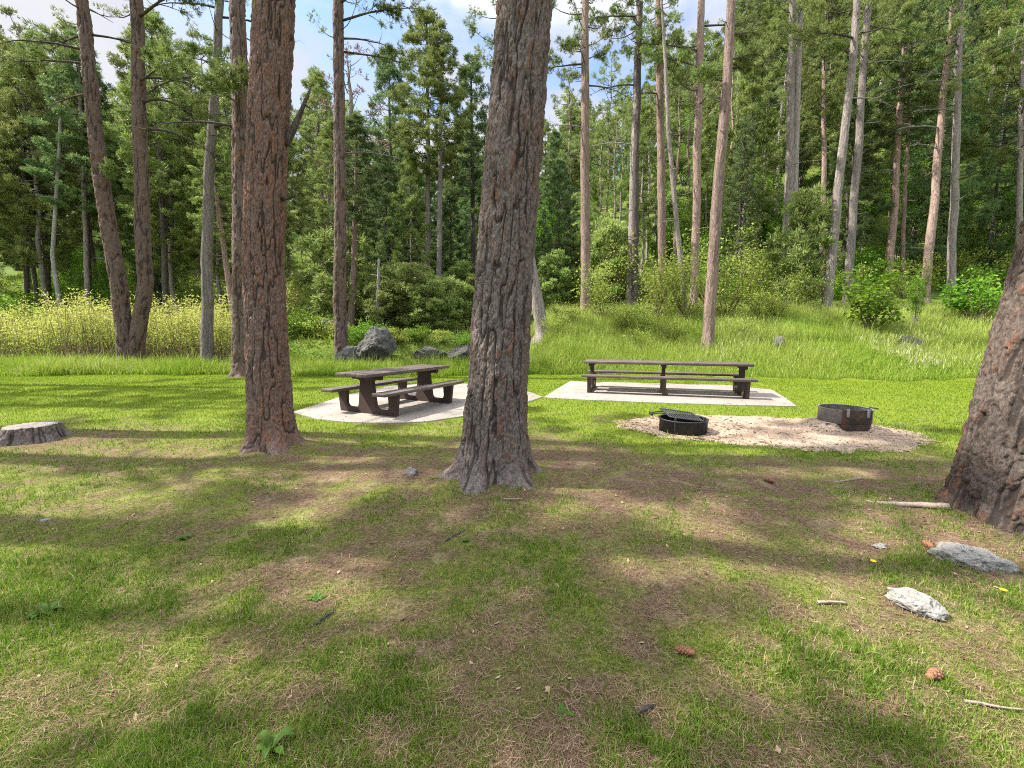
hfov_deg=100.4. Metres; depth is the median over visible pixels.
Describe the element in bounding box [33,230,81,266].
aspen sapling
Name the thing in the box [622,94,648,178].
pine tree
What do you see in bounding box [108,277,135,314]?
aspen sapling
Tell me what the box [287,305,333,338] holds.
creek shrub
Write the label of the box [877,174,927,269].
aspen sapling
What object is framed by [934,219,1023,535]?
pine tree
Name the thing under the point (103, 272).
aspen sapling
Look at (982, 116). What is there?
aspen sapling
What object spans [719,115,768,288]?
spruce tree
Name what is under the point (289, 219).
pine tree
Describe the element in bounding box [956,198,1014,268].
aspen sapling
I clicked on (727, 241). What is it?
aspen sapling
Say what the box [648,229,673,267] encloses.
aspen sapling
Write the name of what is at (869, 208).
aspen sapling
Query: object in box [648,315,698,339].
leafy shrub
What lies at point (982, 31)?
aspen sapling
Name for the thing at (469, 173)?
pine tree
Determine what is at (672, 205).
aspen sapling
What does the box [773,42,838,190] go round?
pine tree
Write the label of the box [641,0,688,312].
pine tree
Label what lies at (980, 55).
pine tree
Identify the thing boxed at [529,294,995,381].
bank grass
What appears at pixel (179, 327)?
willow thicket
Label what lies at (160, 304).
undergrowth shrub
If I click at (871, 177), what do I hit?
pine tree
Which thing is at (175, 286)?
aspen sapling
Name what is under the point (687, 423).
fire ring
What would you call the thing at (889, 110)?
pine tree
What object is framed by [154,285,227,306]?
undergrowth shrub
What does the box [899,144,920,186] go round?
aspen sapling
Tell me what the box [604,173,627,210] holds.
aspen sapling
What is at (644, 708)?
stick
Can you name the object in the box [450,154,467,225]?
pine tree
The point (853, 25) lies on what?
pine tree
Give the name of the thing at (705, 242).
aspen sapling
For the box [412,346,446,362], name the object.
rock ledge
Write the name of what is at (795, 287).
leafy shrub
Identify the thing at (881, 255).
undergrowth shrub
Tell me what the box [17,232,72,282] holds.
aspen sapling
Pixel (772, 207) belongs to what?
aspen sapling
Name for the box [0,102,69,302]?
pine tree
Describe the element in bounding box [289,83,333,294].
pine tree
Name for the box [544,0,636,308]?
pine tree
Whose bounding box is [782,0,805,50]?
pine tree
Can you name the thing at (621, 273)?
leafy shrub
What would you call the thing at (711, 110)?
pine tree
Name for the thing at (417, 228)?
pine tree
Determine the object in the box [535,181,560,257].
pine tree
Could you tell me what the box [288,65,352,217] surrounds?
pine tree
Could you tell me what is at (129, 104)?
pine tree
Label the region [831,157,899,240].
aspen sapling
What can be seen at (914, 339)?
boulder
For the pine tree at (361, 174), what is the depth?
42.64 m
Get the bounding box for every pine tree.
[0,0,231,361]
[0,3,84,300]
[0,30,78,304]
[0,34,43,290]
[0,37,54,302]
[0,45,90,312]
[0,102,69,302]
[0,134,32,266]
[12,18,126,300]
[17,28,131,307]
[29,123,81,281]
[44,67,123,309]
[66,154,124,231]
[79,124,134,257]
[98,23,175,307]
[101,0,297,361]
[103,5,202,321]
[114,72,130,158]
[117,98,200,315]
[118,103,191,301]
[118,167,181,313]
[119,66,168,141]
[120,0,249,377]
[153,83,231,265]
[157,71,220,275]
[163,30,231,184]
[165,48,231,237]
[170,93,231,316]
[178,28,226,217]
[186,127,231,319]
[196,74,231,216]
[217,103,231,150]
[227,204,296,271]
[238,0,311,454]
[285,148,309,257]
[286,104,305,275]
[286,136,296,210]
[287,113,311,254]
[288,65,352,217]
[288,121,326,282]
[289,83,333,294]
[293,82,332,194]
[301,117,353,325]
[302,119,367,273]
[306,0,433,355]
[310,42,392,307]
[311,174,360,281]
[316,190,364,253]
[323,111,393,327]
[352,164,376,256]
[359,43,425,267]
[360,194,391,276]
[361,147,412,278]
[376,207,399,265]
[383,6,473,290]
[384,151,436,272]
[390,200,423,269]
[397,180,417,248]
[406,165,452,273]
[407,18,477,317]
[419,156,449,241]
[432,187,470,275]
[435,176,464,257]
[436,0,552,495]
[442,53,489,275]
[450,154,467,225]
[451,188,476,265]
[455,164,480,258]
[462,0,555,343]
[470,153,484,221]
[471,179,481,235]
[535,157,580,302]
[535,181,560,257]
[536,186,543,237]
[539,119,554,225]
[539,129,574,218]
[539,140,548,189]
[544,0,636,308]
[550,60,593,231]
[554,172,580,249]
[556,109,613,273]
[559,103,580,206]
[567,0,692,305]
[578,100,621,230]
[580,105,618,235]
[589,44,632,211]
[589,95,632,250]
[598,100,632,236]
[609,0,683,304]
[612,0,666,305]
[616,98,666,274]
[620,0,785,305]
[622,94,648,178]
[625,73,677,262]
[625,81,656,190]
[630,55,687,225]
[639,107,681,241]
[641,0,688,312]
[647,50,715,289]
[666,32,721,230]
[668,72,685,157]
[674,19,722,187]
[680,119,732,263]
[689,0,763,350]
[690,86,735,174]
[703,37,723,112]
[703,59,743,128]
[705,38,771,189]
[710,58,783,268]
[716,0,778,157]
[727,40,783,150]
[729,30,760,148]
[733,0,775,81]
[734,12,759,107]
[735,0,753,42]
[735,82,804,259]
[741,0,824,246]
[741,81,799,196]
[759,0,782,52]
[760,16,786,108]
[764,0,827,303]
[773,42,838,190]
[779,0,825,60]
[781,52,821,181]
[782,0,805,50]
[782,0,921,312]
[785,0,860,297]
[795,7,831,94]
[805,93,895,272]
[811,4,915,268]
[818,20,846,126]
[820,2,852,53]
[826,22,880,173]
[827,59,887,182]
[829,0,929,303]
[837,0,924,159]
[839,0,878,55]
[858,0,966,294]
[860,0,886,87]
[863,0,952,295]
[887,0,990,303]
[896,0,1022,303]
[908,53,1003,245]
[915,27,988,148]
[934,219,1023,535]
[943,0,1005,53]
[948,1,994,51]
[950,0,1023,242]
[965,0,1023,136]
[985,4,1023,143]
[986,112,1023,221]
[992,12,1023,130]
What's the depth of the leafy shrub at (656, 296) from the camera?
20.22 m
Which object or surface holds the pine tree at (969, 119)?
on the ground at (628, 476)
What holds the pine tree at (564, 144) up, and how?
on the ground at (628, 476)
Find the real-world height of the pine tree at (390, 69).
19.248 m
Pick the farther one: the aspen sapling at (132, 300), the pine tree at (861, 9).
the pine tree at (861, 9)
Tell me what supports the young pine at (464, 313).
on the ground at (628, 476)
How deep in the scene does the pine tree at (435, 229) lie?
44.54 m
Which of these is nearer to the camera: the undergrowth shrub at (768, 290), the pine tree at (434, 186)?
the undergrowth shrub at (768, 290)
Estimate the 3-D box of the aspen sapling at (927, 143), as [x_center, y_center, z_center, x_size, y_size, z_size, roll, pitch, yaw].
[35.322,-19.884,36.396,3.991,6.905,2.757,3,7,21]
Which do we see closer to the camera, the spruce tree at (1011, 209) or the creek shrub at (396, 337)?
the creek shrub at (396, 337)
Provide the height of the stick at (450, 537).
0.077 m
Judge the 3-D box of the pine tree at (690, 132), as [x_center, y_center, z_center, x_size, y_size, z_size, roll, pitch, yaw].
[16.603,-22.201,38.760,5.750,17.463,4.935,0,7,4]
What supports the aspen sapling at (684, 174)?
on the ground at (628, 476)
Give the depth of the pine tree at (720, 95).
49.14 m
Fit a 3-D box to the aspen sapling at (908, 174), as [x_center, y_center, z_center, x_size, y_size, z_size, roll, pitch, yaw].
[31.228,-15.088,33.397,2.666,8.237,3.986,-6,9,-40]
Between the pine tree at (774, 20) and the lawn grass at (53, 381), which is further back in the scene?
the pine tree at (774, 20)
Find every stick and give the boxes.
[313,610,334,624]
[444,527,465,541]
[634,704,653,716]
[817,600,846,603]
[964,699,1023,710]
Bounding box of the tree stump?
[0,420,74,446]
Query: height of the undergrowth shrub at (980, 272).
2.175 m
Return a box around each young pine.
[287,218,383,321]
[346,281,387,327]
[362,275,415,330]
[372,259,418,325]
[379,260,440,328]
[399,279,462,330]
[404,268,447,325]
[422,274,473,330]
[441,259,474,314]
[442,281,474,329]
[458,273,475,320]
[534,238,556,276]
[537,248,578,305]
[540,237,580,293]
[570,238,609,287]
[576,212,643,301]
[762,182,847,302]
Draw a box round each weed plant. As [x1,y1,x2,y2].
[23,600,62,619]
[174,533,192,539]
[254,725,294,759]
[306,591,325,601]
[554,702,574,723]
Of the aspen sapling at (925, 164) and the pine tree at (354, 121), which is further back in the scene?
the aspen sapling at (925, 164)
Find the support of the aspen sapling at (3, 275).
on the ground at (628, 476)
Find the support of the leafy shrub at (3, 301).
on the ground at (628, 476)
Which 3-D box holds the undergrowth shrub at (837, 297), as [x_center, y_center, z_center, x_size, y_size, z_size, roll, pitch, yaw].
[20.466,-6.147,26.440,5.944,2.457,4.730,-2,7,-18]
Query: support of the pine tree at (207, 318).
on the ground at (628, 476)
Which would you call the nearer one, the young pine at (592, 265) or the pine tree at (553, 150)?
the young pine at (592, 265)
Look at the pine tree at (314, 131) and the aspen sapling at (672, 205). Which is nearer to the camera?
the aspen sapling at (672, 205)
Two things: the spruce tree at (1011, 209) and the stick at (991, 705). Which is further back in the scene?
the spruce tree at (1011, 209)
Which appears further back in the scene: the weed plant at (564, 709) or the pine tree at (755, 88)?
the pine tree at (755, 88)
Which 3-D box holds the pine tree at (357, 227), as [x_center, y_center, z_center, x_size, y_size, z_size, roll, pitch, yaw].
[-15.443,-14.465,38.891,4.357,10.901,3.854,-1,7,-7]
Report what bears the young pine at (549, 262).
on the ground at (628, 476)
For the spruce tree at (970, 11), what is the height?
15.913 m
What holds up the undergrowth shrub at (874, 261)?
on the ground at (628, 476)
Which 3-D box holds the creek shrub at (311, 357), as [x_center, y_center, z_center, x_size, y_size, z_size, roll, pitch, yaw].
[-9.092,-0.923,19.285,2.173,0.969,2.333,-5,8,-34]
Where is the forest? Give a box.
[103,0,845,220]
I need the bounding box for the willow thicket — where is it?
[0,271,313,362]
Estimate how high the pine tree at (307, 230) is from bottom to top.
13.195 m
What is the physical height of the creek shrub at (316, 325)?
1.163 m
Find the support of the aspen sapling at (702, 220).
on the ground at (628, 476)
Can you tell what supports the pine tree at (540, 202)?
on the ground at (628, 476)
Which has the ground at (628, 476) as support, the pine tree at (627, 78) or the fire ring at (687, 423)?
the pine tree at (627, 78)
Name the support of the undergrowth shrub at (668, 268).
on the ground at (628, 476)
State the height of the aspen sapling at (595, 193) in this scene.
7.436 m
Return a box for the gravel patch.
[613,414,945,453]
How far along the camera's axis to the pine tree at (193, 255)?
29.26 m
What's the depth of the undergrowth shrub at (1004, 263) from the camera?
26.43 m
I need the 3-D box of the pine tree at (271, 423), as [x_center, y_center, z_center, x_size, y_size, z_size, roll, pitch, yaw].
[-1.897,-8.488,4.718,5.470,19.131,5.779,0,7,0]
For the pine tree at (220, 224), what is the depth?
23.76 m
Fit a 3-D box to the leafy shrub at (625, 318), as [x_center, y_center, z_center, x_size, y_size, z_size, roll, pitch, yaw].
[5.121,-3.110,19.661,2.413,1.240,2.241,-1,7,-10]
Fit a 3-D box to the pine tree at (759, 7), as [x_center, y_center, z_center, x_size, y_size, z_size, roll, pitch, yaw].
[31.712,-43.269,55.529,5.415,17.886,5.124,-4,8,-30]
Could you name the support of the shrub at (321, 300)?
on the ground at (628, 476)
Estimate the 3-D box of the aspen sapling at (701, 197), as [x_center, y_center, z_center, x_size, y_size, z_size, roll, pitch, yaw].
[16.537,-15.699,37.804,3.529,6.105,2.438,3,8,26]
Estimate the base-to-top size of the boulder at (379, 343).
1.970 m
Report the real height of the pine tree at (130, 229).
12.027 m
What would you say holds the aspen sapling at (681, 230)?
on the ground at (628, 476)
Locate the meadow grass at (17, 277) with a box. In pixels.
[0,228,730,355]
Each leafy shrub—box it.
[0,284,56,314]
[0,294,43,341]
[8,298,63,328]
[539,311,572,333]
[546,298,584,321]
[564,258,626,315]
[575,227,650,305]
[593,302,646,328]
[616,300,661,333]
[621,325,657,344]
[630,238,696,317]
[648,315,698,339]
[649,250,718,316]
[656,208,761,303]
[686,238,775,316]
[718,220,792,303]
[718,312,764,333]
[732,285,785,318]
[759,290,798,316]
[781,262,838,308]
[838,266,918,331]
[869,277,910,301]
[876,252,947,302]
[937,268,1003,322]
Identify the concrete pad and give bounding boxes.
[294,384,541,423]
[544,381,796,406]
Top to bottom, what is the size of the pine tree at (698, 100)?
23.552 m
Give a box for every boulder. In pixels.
[322,319,333,335]
[333,346,360,363]
[354,326,396,363]
[898,336,923,347]
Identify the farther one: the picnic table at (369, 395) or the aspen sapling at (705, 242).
the aspen sapling at (705, 242)
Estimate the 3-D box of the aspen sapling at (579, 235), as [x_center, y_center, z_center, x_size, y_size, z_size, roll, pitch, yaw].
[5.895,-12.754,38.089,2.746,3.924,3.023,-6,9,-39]
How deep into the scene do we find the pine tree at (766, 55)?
39.38 m
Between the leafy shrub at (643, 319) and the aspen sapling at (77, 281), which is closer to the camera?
the leafy shrub at (643, 319)
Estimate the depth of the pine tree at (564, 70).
45.30 m
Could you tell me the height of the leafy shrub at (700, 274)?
5.507 m
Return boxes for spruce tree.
[404,167,436,261]
[464,186,480,272]
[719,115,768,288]
[875,15,1002,263]
[884,0,952,165]
[904,0,992,138]
[956,91,1023,278]
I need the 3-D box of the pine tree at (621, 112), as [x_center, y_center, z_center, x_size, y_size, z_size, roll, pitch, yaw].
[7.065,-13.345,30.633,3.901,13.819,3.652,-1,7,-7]
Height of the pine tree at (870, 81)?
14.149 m
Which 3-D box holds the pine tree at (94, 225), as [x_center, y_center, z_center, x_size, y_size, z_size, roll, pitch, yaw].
[-31.108,-15.081,30.780,6.361,20.512,5.993,-2,7,-16]
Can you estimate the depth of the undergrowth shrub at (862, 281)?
25.69 m
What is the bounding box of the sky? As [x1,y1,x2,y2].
[0,0,758,220]
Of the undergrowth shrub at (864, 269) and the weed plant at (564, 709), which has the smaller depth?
the weed plant at (564, 709)
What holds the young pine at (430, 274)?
on the ground at (628, 476)
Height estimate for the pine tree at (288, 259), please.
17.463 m
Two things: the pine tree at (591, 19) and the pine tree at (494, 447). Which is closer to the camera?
the pine tree at (494, 447)
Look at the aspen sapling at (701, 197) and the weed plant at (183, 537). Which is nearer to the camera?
the weed plant at (183, 537)
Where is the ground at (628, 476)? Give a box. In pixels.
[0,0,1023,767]
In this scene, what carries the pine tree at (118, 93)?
on the ground at (628, 476)
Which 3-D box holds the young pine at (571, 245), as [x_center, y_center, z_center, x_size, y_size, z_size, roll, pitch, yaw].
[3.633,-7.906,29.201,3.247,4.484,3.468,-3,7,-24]
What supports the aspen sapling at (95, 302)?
on the ground at (628, 476)
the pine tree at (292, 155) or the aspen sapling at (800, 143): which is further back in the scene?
the aspen sapling at (800, 143)
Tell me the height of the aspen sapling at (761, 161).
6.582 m
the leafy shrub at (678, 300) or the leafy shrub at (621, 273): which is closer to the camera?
the leafy shrub at (678, 300)
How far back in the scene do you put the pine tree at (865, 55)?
23.70 m
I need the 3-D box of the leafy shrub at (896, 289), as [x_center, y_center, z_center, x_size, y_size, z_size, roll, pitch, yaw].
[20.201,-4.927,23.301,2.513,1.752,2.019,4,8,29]
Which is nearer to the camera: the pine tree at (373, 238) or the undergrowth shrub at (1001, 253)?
the undergrowth shrub at (1001, 253)
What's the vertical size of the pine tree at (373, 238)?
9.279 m
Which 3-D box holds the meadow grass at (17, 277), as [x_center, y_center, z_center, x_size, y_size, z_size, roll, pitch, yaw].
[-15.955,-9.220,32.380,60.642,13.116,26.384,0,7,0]
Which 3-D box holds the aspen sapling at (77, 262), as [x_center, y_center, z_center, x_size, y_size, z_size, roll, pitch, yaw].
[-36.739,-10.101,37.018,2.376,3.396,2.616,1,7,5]
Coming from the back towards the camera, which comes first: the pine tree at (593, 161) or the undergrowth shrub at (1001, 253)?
the pine tree at (593, 161)
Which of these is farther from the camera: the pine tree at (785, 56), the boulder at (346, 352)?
the pine tree at (785, 56)
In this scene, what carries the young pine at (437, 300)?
on the ground at (628, 476)
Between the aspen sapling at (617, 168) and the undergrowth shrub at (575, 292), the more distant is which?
the aspen sapling at (617, 168)
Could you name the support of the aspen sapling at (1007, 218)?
on the ground at (628, 476)
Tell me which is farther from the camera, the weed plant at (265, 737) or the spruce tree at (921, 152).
the spruce tree at (921, 152)
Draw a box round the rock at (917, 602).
[884,587,948,620]
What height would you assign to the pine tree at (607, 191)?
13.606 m
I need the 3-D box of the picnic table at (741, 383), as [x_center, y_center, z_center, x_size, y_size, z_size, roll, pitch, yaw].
[3.792,-0.181,10.700,3.887,0.766,1.592,2,7,17]
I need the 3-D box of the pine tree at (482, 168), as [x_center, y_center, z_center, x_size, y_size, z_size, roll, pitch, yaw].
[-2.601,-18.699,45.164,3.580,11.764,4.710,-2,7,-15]
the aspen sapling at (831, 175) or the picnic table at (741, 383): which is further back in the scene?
the aspen sapling at (831, 175)
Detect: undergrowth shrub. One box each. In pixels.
[0,275,12,291]
[150,305,182,318]
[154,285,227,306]
[154,291,184,310]
[159,273,216,311]
[197,296,228,317]
[213,274,227,302]
[302,297,315,313]
[541,262,606,298]
[570,286,611,305]
[591,264,656,286]
[625,278,669,303]
[638,274,674,296]
[653,259,689,284]
[687,257,770,288]
[702,274,775,301]
[747,249,780,292]
[755,283,776,297]
[808,252,867,273]
[809,264,892,300]
[813,252,916,283]
[818,262,875,296]
[834,276,899,296]
[854,244,898,267]
[907,248,960,272]
[919,247,1003,276]
[931,260,1006,294]
[934,245,999,278]
[989,237,1013,258]
[992,250,1012,293]
[993,233,1014,251]
[993,252,1012,277]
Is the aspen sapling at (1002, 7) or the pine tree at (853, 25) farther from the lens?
the aspen sapling at (1002, 7)
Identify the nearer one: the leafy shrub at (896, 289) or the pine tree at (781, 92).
the leafy shrub at (896, 289)
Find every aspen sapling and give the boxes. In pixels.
[0,257,8,291]
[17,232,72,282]
[29,264,83,305]
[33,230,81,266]
[54,259,102,313]
[66,236,106,288]
[67,249,98,273]
[72,249,136,304]
[82,259,136,311]
[83,280,112,314]
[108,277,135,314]
[122,228,158,268]
[127,260,178,301]
[154,266,184,299]
[535,209,553,265]
[536,179,543,239]
[536,196,564,242]
[567,217,593,260]
[575,198,602,233]
[590,158,610,225]
[592,160,615,186]
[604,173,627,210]
[611,155,629,183]
[627,191,645,227]
[645,219,657,274]
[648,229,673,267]
[655,197,708,263]
[666,191,686,223]
[666,194,684,226]
[666,196,681,227]
[666,209,690,264]
[668,140,691,185]
[675,97,693,146]
[678,181,711,232]
[679,170,710,237]
[681,109,694,162]
[686,204,745,278]
[703,163,724,231]
[719,199,745,263]
[736,175,783,235]
[748,171,784,260]
[749,165,774,238]
[754,141,782,187]
[764,185,820,287]
[769,185,811,258]
[773,183,804,234]
[798,121,821,183]
[804,91,826,159]
[809,109,835,170]
[816,149,850,195]
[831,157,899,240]
[857,168,885,253]
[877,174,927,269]
[884,140,948,237]
[899,142,947,254]
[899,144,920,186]
[901,118,950,163]
[904,266,928,324]
[909,176,988,254]
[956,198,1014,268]
[961,104,990,142]
[970,1,1023,43]
[972,0,997,42]
[978,150,1023,241]
[980,72,1003,120]
[990,0,1016,37]
[991,180,1023,259]
[995,30,1019,67]
[1000,5,1023,62]
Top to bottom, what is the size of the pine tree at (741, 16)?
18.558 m
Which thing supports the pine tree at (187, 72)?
on the ground at (628, 476)
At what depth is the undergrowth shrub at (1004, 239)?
30.50 m
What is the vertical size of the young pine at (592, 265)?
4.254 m
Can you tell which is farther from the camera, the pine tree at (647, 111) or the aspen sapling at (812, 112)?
the aspen sapling at (812, 112)
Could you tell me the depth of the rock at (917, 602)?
2.30 m
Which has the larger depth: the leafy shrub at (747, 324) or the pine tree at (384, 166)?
the pine tree at (384, 166)
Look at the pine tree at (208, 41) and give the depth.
50.41 m
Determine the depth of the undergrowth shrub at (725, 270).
28.73 m
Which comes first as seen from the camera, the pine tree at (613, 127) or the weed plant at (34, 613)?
the weed plant at (34, 613)
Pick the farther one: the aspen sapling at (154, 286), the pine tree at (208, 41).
the pine tree at (208, 41)
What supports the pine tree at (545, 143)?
on the ground at (628, 476)
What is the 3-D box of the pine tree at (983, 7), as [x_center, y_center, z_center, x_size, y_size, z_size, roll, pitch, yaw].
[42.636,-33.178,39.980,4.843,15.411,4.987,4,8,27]
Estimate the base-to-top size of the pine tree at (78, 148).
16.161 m
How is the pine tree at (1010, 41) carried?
on the ground at (628, 476)
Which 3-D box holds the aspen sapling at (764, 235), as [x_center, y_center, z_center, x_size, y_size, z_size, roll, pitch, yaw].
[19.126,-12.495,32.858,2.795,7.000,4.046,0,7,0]
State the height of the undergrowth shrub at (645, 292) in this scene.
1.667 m
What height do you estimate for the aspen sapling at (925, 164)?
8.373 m
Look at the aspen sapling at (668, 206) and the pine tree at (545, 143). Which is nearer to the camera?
the aspen sapling at (668, 206)
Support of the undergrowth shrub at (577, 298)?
on the ground at (628, 476)
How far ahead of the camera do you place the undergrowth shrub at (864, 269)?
26.59 m
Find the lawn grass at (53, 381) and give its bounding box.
[0,373,975,458]
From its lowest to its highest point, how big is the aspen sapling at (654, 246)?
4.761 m
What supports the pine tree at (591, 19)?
on the ground at (628, 476)
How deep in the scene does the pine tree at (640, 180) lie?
35.18 m
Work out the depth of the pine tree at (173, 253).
26.87 m
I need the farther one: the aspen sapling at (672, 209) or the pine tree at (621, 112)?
the aspen sapling at (672, 209)
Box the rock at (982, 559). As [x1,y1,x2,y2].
[927,541,1019,572]
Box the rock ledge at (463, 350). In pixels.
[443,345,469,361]
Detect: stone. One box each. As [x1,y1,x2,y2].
[40,518,50,521]
[406,467,418,475]
[872,543,886,548]
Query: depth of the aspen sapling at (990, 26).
44.77 m
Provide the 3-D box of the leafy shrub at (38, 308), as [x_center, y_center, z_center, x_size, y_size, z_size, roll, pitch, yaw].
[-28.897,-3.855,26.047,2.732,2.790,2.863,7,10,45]
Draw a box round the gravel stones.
[620,414,930,450]
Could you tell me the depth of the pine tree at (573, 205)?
37.57 m
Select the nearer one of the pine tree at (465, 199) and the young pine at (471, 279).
the young pine at (471, 279)
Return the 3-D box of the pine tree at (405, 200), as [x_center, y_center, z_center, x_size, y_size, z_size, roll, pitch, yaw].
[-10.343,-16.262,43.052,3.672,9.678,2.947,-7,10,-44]
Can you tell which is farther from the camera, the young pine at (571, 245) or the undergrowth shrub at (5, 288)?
the undergrowth shrub at (5, 288)
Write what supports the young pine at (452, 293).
on the ground at (628, 476)
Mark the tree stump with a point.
(32, 432)
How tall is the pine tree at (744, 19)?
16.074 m
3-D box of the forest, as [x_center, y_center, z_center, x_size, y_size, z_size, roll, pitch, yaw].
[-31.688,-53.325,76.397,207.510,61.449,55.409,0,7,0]
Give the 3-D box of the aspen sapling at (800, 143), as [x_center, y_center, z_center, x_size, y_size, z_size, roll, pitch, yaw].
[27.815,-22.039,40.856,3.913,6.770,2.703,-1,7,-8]
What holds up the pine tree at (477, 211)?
on the ground at (628, 476)
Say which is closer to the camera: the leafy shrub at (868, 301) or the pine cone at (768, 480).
the pine cone at (768, 480)
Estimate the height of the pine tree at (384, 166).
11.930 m
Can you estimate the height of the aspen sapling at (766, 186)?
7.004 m
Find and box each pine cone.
[675,644,694,656]
[764,477,775,482]
[922,539,934,547]
[925,667,944,681]
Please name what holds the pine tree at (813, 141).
on the ground at (628, 476)
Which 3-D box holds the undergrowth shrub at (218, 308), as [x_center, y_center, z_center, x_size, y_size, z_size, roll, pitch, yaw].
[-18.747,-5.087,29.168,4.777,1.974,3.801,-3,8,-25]
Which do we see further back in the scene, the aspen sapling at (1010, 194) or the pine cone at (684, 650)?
the aspen sapling at (1010, 194)
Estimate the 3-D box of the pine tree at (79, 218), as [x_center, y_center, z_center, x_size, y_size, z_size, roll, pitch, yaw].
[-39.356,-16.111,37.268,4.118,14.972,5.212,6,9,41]
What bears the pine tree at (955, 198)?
on the ground at (628, 476)
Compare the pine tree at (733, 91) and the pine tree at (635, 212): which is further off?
the pine tree at (733, 91)
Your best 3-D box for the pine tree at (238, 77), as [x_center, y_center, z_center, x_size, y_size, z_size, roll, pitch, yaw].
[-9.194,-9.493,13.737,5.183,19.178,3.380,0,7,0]
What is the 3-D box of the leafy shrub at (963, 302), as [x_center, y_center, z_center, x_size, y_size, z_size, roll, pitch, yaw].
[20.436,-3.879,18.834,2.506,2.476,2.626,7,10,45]
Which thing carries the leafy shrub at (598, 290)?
on the ground at (628, 476)
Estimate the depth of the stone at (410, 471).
4.49 m
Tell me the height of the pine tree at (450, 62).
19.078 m
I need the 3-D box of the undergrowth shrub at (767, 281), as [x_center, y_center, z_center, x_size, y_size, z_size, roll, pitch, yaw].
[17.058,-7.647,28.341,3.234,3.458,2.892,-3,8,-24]
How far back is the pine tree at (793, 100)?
23.14 m
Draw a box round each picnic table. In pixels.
[321,364,463,416]
[581,359,757,398]
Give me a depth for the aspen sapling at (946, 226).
30.63 m
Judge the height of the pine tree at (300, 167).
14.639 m
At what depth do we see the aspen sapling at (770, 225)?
30.47 m
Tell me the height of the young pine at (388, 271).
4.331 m
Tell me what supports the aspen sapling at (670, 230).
on the ground at (628, 476)
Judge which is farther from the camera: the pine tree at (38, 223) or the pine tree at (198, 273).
the pine tree at (198, 273)
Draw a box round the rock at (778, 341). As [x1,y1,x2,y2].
[772,336,784,347]
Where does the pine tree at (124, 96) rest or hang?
on the ground at (628, 476)
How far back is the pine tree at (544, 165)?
51.30 m
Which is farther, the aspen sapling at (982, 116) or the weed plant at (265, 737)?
the aspen sapling at (982, 116)
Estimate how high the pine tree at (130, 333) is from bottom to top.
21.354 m
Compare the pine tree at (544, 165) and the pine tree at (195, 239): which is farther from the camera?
the pine tree at (544, 165)
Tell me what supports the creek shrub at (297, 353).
on the ground at (628, 476)
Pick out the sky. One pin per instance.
(311, 48)
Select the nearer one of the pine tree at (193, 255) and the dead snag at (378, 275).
the dead snag at (378, 275)
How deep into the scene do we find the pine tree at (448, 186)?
39.61 m
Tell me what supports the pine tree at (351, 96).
on the ground at (628, 476)
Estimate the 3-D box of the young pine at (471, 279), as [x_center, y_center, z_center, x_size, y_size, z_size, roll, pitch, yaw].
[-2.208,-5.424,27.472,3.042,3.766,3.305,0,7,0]
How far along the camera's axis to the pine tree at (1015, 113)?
30.88 m
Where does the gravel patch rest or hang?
on the ground at (628, 476)
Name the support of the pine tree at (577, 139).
on the ground at (628, 476)
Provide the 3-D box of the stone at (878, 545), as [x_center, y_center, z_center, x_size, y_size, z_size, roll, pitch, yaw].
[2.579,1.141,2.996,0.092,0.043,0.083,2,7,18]
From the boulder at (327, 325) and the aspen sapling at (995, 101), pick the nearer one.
the boulder at (327, 325)
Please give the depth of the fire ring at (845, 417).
6.45 m
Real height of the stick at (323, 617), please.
0.019 m
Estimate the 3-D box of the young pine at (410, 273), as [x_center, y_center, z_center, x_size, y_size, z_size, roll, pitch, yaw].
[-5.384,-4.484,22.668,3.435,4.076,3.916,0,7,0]
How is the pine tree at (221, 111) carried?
on the ground at (628, 476)
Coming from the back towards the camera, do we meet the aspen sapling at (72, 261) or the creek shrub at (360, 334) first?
the aspen sapling at (72, 261)
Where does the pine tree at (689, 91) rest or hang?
on the ground at (628, 476)
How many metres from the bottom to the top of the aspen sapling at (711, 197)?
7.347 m
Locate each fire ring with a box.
[649,408,708,435]
[817,404,878,430]
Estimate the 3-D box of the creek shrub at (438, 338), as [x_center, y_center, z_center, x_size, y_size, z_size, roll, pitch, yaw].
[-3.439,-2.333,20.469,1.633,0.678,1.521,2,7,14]
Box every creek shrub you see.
[222,305,321,331]
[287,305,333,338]
[288,343,331,360]
[293,354,320,361]
[294,315,333,335]
[310,320,360,338]
[310,351,333,363]
[347,317,390,340]
[388,328,417,341]
[402,324,435,341]
[422,329,454,341]
[445,330,470,345]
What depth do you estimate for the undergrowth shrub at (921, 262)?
29.80 m
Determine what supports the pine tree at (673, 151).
on the ground at (628, 476)
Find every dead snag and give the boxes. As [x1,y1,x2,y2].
[45,118,67,309]
[370,258,385,326]
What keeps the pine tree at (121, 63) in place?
on the ground at (628, 476)
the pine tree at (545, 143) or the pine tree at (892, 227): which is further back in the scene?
the pine tree at (545, 143)
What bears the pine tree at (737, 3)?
on the ground at (628, 476)
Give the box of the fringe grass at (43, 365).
[0,338,603,376]
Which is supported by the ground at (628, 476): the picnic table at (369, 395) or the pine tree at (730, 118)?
the pine tree at (730, 118)

